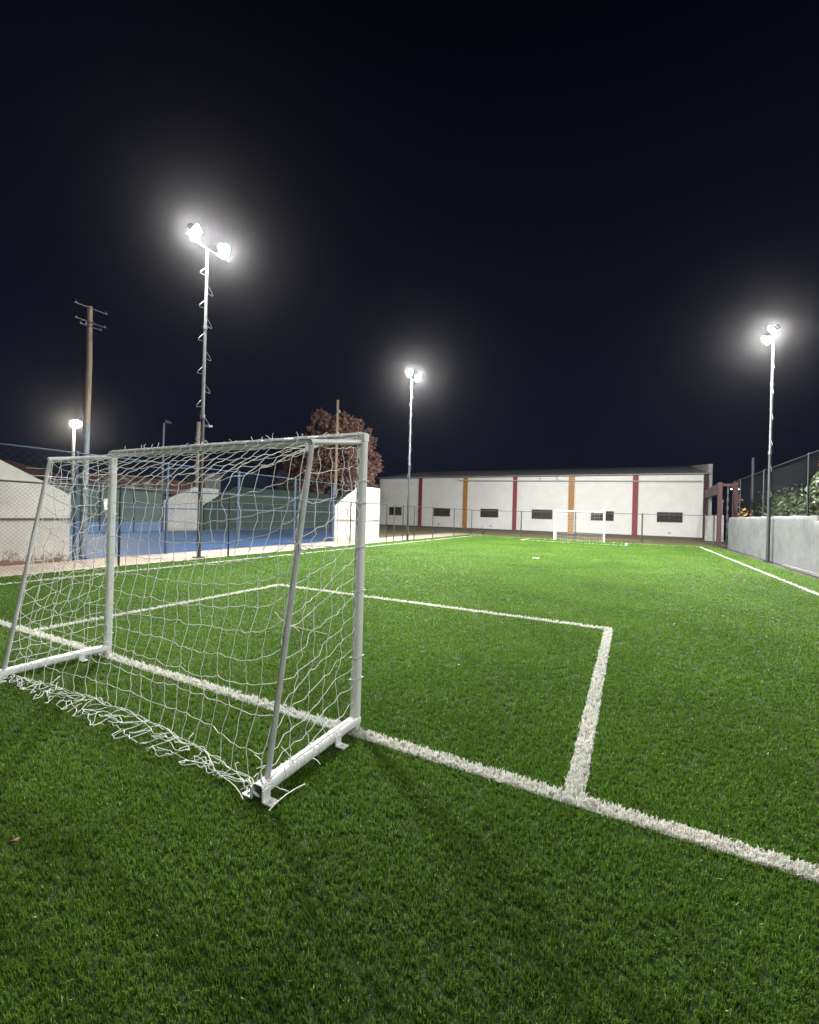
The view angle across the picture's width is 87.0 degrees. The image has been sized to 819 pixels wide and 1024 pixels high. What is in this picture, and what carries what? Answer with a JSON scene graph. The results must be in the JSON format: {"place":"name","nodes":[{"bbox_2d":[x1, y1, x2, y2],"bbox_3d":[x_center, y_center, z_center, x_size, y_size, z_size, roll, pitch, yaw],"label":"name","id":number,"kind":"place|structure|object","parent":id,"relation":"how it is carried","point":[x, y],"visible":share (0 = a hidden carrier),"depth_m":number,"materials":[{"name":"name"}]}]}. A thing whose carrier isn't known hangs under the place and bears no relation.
{"place":"outdoors","nodes":[
{"label":"outdoors","id":0,"kind":"place"},
{"bbox_2d":[0,458,80,485],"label":"house","id":1,"kind":"structure","parent":0,"point":[30,470],"depth_m":24.92,"materials":[{"name":"red tile"}]},
{"bbox_2d":[70,472,193,521],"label":"shed","id":2,"kind":"structure","parent":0,"point":[135,479],"depth_m":35.69,"materials":[{"name":"beige"}]},
{"bbox_2d":[69,527,331,559],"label":"court floor","id":3,"kind":"structure","parent":0,"point":[153,547],"depth_m":19.63,"materials":[{"name":"blue carpet"}]},
{"bbox_2d":[32,475,163,532],"bbox_3d":[-19.300,-0.396,18.082,0.160,2.817,18.560,1,0,27],"label":"court fence","id":4,"kind":"object","parent":3,"relation":"on","point":[141,496],"visible":0.27,"depth_m":24.45,"materials":[{"name":"metal"}]},
{"bbox_2d":[217,502,328,528],"bbox_3d":[-9.335,0.390,36.291,0.040,1.916,16.035,1,0,27],"label":"court fence","id":5,"kind":"object","parent":3,"relation":"on","point":[272,521],"visible":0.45,"depth_m":33.78,"materials":[{"name":"blue"}]},
{"bbox_2d":[203,486,345,529],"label":"court wall","id":6,"kind":"structure","parent":3,"relation":"on","point":[252,520],"depth_m":33.06,"materials":[{"name":"paint"}]},
{"bbox_2d":[333,487,379,540],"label":"court wall","id":7,"kind":"structure","parent":3,"relation":"on","point":[373,495],"depth_m":22.87,"materials":[{"name":"paint"}]},
{"bbox_2d":[0,533,481,576],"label":"pavement","id":8,"kind":"structure","parent":0,"point":[131,560],"depth_m":12.84,"materials":[{"name":"beige concrete"}]},
{"bbox_2d":[0,460,70,565],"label":"court wall","id":9,"kind":"structure","parent":8,"relation":"on","point":[8,471],"depth_m":10.48,"materials":[{"name":"paint"}]},
{"bbox_2d":[74,299,107,556],"bbox_3d":[-9.128,-2.269,12.183,0.191,7.090,0.840,1,0,27],"label":"utility pole","id":10,"kind":"object","parent":8,"relation":"on","point":[87,396],"visible":0.96,"depth_m":12.14,"materials":[{"name":"brown wood"}]},
{"bbox_2d":[0,443,354,559],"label":"court fence","id":11,"kind":"object","parent":8,"relation":"on","point":[77,453],"visible":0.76,"depth_m":13.68,"materials":[{"name":"metal"}]},
{"bbox_2d":[101,499,107,516],"bbox_3d":[-8.427,-0.103,12.032,0.200,0.525,0.280,1,0,27],"label":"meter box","id":12,"kind":"object","parent":11,"relation":"attached to","point":[104,505],"visible":0.17,"depth_m":11.91,"materials":[{"name":"white metal"}]},
{"bbox_2d":[0,479,387,574],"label":"pitch fence","id":13,"kind":"object","parent":8,"relation":"on","point":[120,495],"visible":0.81,"depth_m":11.65,"materials":[{"name":"grey metal"}]},
{"bbox_2d":[185,223,229,557],"bbox_3d":[-6.062,-3.419,12.808,0.440,9.561,1.535,1,0,27],"label":"floodlight pole","id":14,"kind":"object","parent":8,"relation":"on","point":[194,230],"visible":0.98,"depth_m":12.81,"materials":[{"name":"grey metal"}]},
{"bbox_2d":[393,505,471,540],"bbox_3d":[1.984,0.674,27.728,0.081,1.940,11.918,1,0,28],"label":"pitch fence","id":15,"kind":"object","parent":8,"relation":"on","point":[428,519],"visible":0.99,"depth_m":25.69,"materials":[{"name":"grey metal"}]},
{"bbox_2d":[0,534,818,1023],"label":"turf carpet","id":16,"kind":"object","parent":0,"point":[356,960],"visible":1,"depth_m":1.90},
{"bbox_2d":[9,837,19,844],"bbox_3d":[-1.672,1.393,1.826,0.034,0.022,0.012,2,0,-35],"label":"dry leaf","id":17,"kind":"object","parent":16,"relation":"on","point":[16,839],"visible":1,"depth_m":1.83,"materials":[{"name":"brown plant"}]},
{"bbox_2d":[0,432,368,807],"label":"football goal","id":18,"kind":"object","parent":16,"relation":"on","point":[266,784],"visible":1,"depth_m":2.95,"materials":[{"name":"metal"}]},
{"bbox_2d":[268,784,304,810],"bbox_3d":[-0.619,1.435,2.183,0.014,0.016,0.241,1,0,31],"label":"cut cord","id":19,"kind":"object","parent":16,"relation":"on","point":[284,796],"visible":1,"depth_m":2.17,"materials":[{"name":"white fabric"}]},
{"bbox_2d":[0,535,818,881],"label":"pitch markings","id":20,"kind":"object","parent":16,"relation":"on","point":[700,839],"visible":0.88,"depth_m":2.67,"materials":[{"name":"white paint"}]},
{"bbox_2d":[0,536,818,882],"bbox_3d":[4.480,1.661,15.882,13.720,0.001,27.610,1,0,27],"label":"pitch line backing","id":21,"kind":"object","parent":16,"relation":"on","point":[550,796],"visible":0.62,"depth_m":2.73,"materials":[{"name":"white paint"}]},
{"bbox_2d":[406,369,419,539],"bbox_3d":[0.064,-3.074,23.821,0.382,9.281,1.534,1,0,27],"label":"floodlight pole","id":22,"kind":"object","parent":16,"relation":"on","point":[409,373],"visible":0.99,"depth_m":23.80,"materials":[{"name":"grey metal"}]},
{"bbox_2d":[553,510,604,542],"bbox_3d":[11.092,0.904,28.178,3.100,1.968,0.918,1,0,27],"label":"football goal","id":23,"kind":"object","parent":16,"relation":"on","point":[556,511],"visible":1,"depth_m":28.08,"materials":[{"name":"white metal"}]},
{"bbox_2d":[762,324,779,562],"bbox_3d":[13.877,-2.544,16.669,0.372,8.941,1.536,1,0,27],"label":"floodlight pole","id":24,"kind":"object","parent":16,"relation":"on","point":[767,339],"visible":1,"depth_m":16.61,"materials":[{"name":"grey metal"}]},
{"bbox_2d":[0,0,818,523],"label":"sky","id":25,"kind":"structure","parent":0,"point":[582,227],"materials":[{"name":"black"}]},
{"bbox_2d":[81,524,818,579],"bbox_3d":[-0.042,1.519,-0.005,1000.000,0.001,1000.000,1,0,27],"label":"ground","id":26,"kind":"structure","parent":0,"point":[759,559],"depth_m":18.04,"materials":[{"name":"concrete"}]},
{"bbox_2d":[70,420,81,521],"bbox_3d":[-17.594,-1.870,22.637,0.432,5.890,0.387,2,0,-6],"label":"court lamp","id":27,"kind":"object","parent":26,"relation":"on","point":[74,424],"visible":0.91,"depth_m":22.66,"materials":[{"name":"grey metal"}]},
{"bbox_2d":[161,420,171,513],"bbox_3d":[-15.331,-2.274,26.960,0.500,6.850,0.440,1,0,27],"label":"court lamp","id":28,"kind":"object","parent":26,"relation":"on","point":[164,422],"visible":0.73,"depth_m":27.00,"materials":[{"name":"grey metal"}]},
{"bbox_2d":[161,487,218,530],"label":"court wall","id":29,"kind":"structure","parent":26,"relation":"on","point":[183,498],"depth_m":27.54,"materials":[{"name":"paint"}]},
{"bbox_2d":[194,422,212,487],"bbox_3d":[-14.091,-2.457,29.411,1.065,7.300,0.445,2,0,-10],"label":"wooden pole","id":30,"kind":"object","parent":26,"relation":"on","point":[197,453],"visible":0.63,"depth_m":29.18,"materials":[{"name":"brown wood"}]},
{"bbox_2d":[186,473,223,491],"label":"house","id":31,"kind":"structure","parent":26,"relation":"on","point":[210,485],"depth_m":41.65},
{"bbox_2d":[240,449,293,490],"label":"bare tree","id":32,"kind":"object","parent":26,"relation":"on","point":[276,468],"visible":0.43,"depth_m":54.06,"materials":[{"name":"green plant"}]},
{"bbox_2d":[271,470,300,491],"bbox_3d":[-10.760,-1.138,37.455,2.577,4.914,3.896,2,0,7],"label":"bare tree","id":33,"kind":"object","parent":26,"relation":"on","point":[280,480],"visible":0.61,"depth_m":36.74,"materials":[{"name":"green plant"}]},
{"bbox_2d":[282,408,384,495],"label":"russet tree","id":34,"kind":"object","parent":26,"relation":"on","point":[328,424],"visible":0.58,"depth_m":46.57,"materials":[{"name":"brown plant"}]},
{"bbox_2d":[334,400,340,494],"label":"wooden pole","id":35,"kind":"object","parent":26,"relation":"on","point":[336,446],"visible":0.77,"depth_m":43.37,"materials":[{"name":"brown wood"}]},
{"bbox_2d":[377,464,712,538],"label":"warehouse","id":36,"kind":"structure","parent":26,"relation":"on","point":[633,492],"depth_m":42.88,"materials":[{"name":"white paint"}]},
{"bbox_2d":[389,507,401,514],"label":"window","id":37,"kind":"structure","parent":36,"relation":"in","point":[391,509],"depth_m":50.83,"materials":[{"name":"black glass"}]},
{"bbox_2d":[434,508,449,516],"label":"window","id":38,"kind":"structure","parent":36,"relation":"in","point":[440,512],"depth_m":48.15,"materials":[{"name":"black glass"}]},
{"bbox_2d":[480,509,497,517],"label":"window","id":39,"kind":"structure","parent":36,"relation":"in","point":[493,513],"depth_m":45.64,"materials":[{"name":"black glass"}]},
{"bbox_2d":[531,509,552,518],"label":"window","id":40,"kind":"structure","parent":36,"relation":"in","point":[543,514],"depth_m":43.18,"materials":[{"name":"black glass"}]},
{"bbox_2d":[591,511,613,520],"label":"window","id":41,"kind":"structure","parent":36,"relation":"in","point":[595,514],"depth_m":40.65,"materials":[{"name":"black glass"}]},
{"bbox_2d":[657,512,682,522],"bbox_3d":[23.013,0.470,38.173,1.960,0.900,0.092,1,0,27],"label":"window","id":42,"kind":"structure","parent":36,"relation":"in","point":[666,518],"depth_m":38.13,"materials":[{"name":"black glass"}]},
{"bbox_2d":[704,482,738,547],"bbox_3d":[21.756,0.132,31.134,0.946,4.120,13.465,1,0,28],"label":"gate frame","id":43,"kind":"object","parent":26,"relation":"on","point":[715,490],"visible":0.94,"depth_m":25.43,"materials":[{"name":"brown metal"}]},
{"bbox_2d":[750,458,755,516],"bbox_3d":[24.002,-0.774,30.178,0.260,6.050,0.260,1,0,27],"label":"dark post","id":44,"kind":"object","parent":26,"relation":"on","point":[753,466],"visible":0.5,"depth_m":30.09,"materials":[{"name":"grey metal"}]},
{"bbox_2d":[728,515,818,576],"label":"boundary wall","id":45,"kind":"structure","parent":26,"relation":"on","point":[794,542],"depth_m":15.51,"materials":[{"name":"concrete"}]},
{"bbox_2d":[732,450,818,516],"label":"fence","id":46,"kind":"object","parent":45,"relation":"on","point":[807,512],"depth_m":16.76,"materials":[{"name":"black metal"}]},
{"bbox_2d":[750,484,816,516],"bbox_3d":[19.293,0.235,21.727,2.710,3.719,9.986,1,0,33],"label":"green bush","id":47,"kind":"object","parent":26,"relation":"on","point":[790,510],"visible":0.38,"depth_m":20.89,"materials":[{"name":"green plant"}]},
{"bbox_2d":[795,471,818,515],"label":"green bush","id":48,"kind":"object","parent":26,"relation":"on","point":[815,500],"visible":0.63,"depth_m":15.67,"materials":[{"name":"green plant"}]},
{"bbox_2d":[379,525,727,546],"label":"rough verge","id":49,"kind":"structure","parent":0,"point":[663,540],"depth_m":35.46,"materials":[{"name":"soil"},{"name":"gravel"}]},
{"bbox_2d":[473,510,714,545],"bbox_3d":[11.690,0.959,29.679,15.352,1.920,0.098,1,0,27],"label":"pitch fence","id":50,"kind":"object","parent":49,"relation":"on","point":[641,538],"visible":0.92,"depth_m":28.85,"materials":[{"name":"grey metal"}]},
{"bbox_2d":[705,515,723,541],"bbox_3d":[22.453,1.199,31.824,0.043,1.930,1.550,2,0,-11],"label":"sheet panel","id":51,"kind":"object","parent":49,"relation":"on","point":[708,527],"visible":0.45,"depth_m":32.04,"materials":[{"name":"white metal"}]},
{"bbox_2d":[731,496,752,516],"bbox_3d":[21.524,0.525,27.911,0.986,3.302,1.073,2,0,-11],"label":"yellow shrub","id":52,"kind":"object","parent":49,"relation":"on","point":[744,509],"visible":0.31,"depth_m":27.69,"materials":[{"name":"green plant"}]},
{"bbox_2d":[573,537,654,541],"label":"dirt path","id":53,"kind":"structure","parent":0,"point":[597,538],"depth_m":31.68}
]}

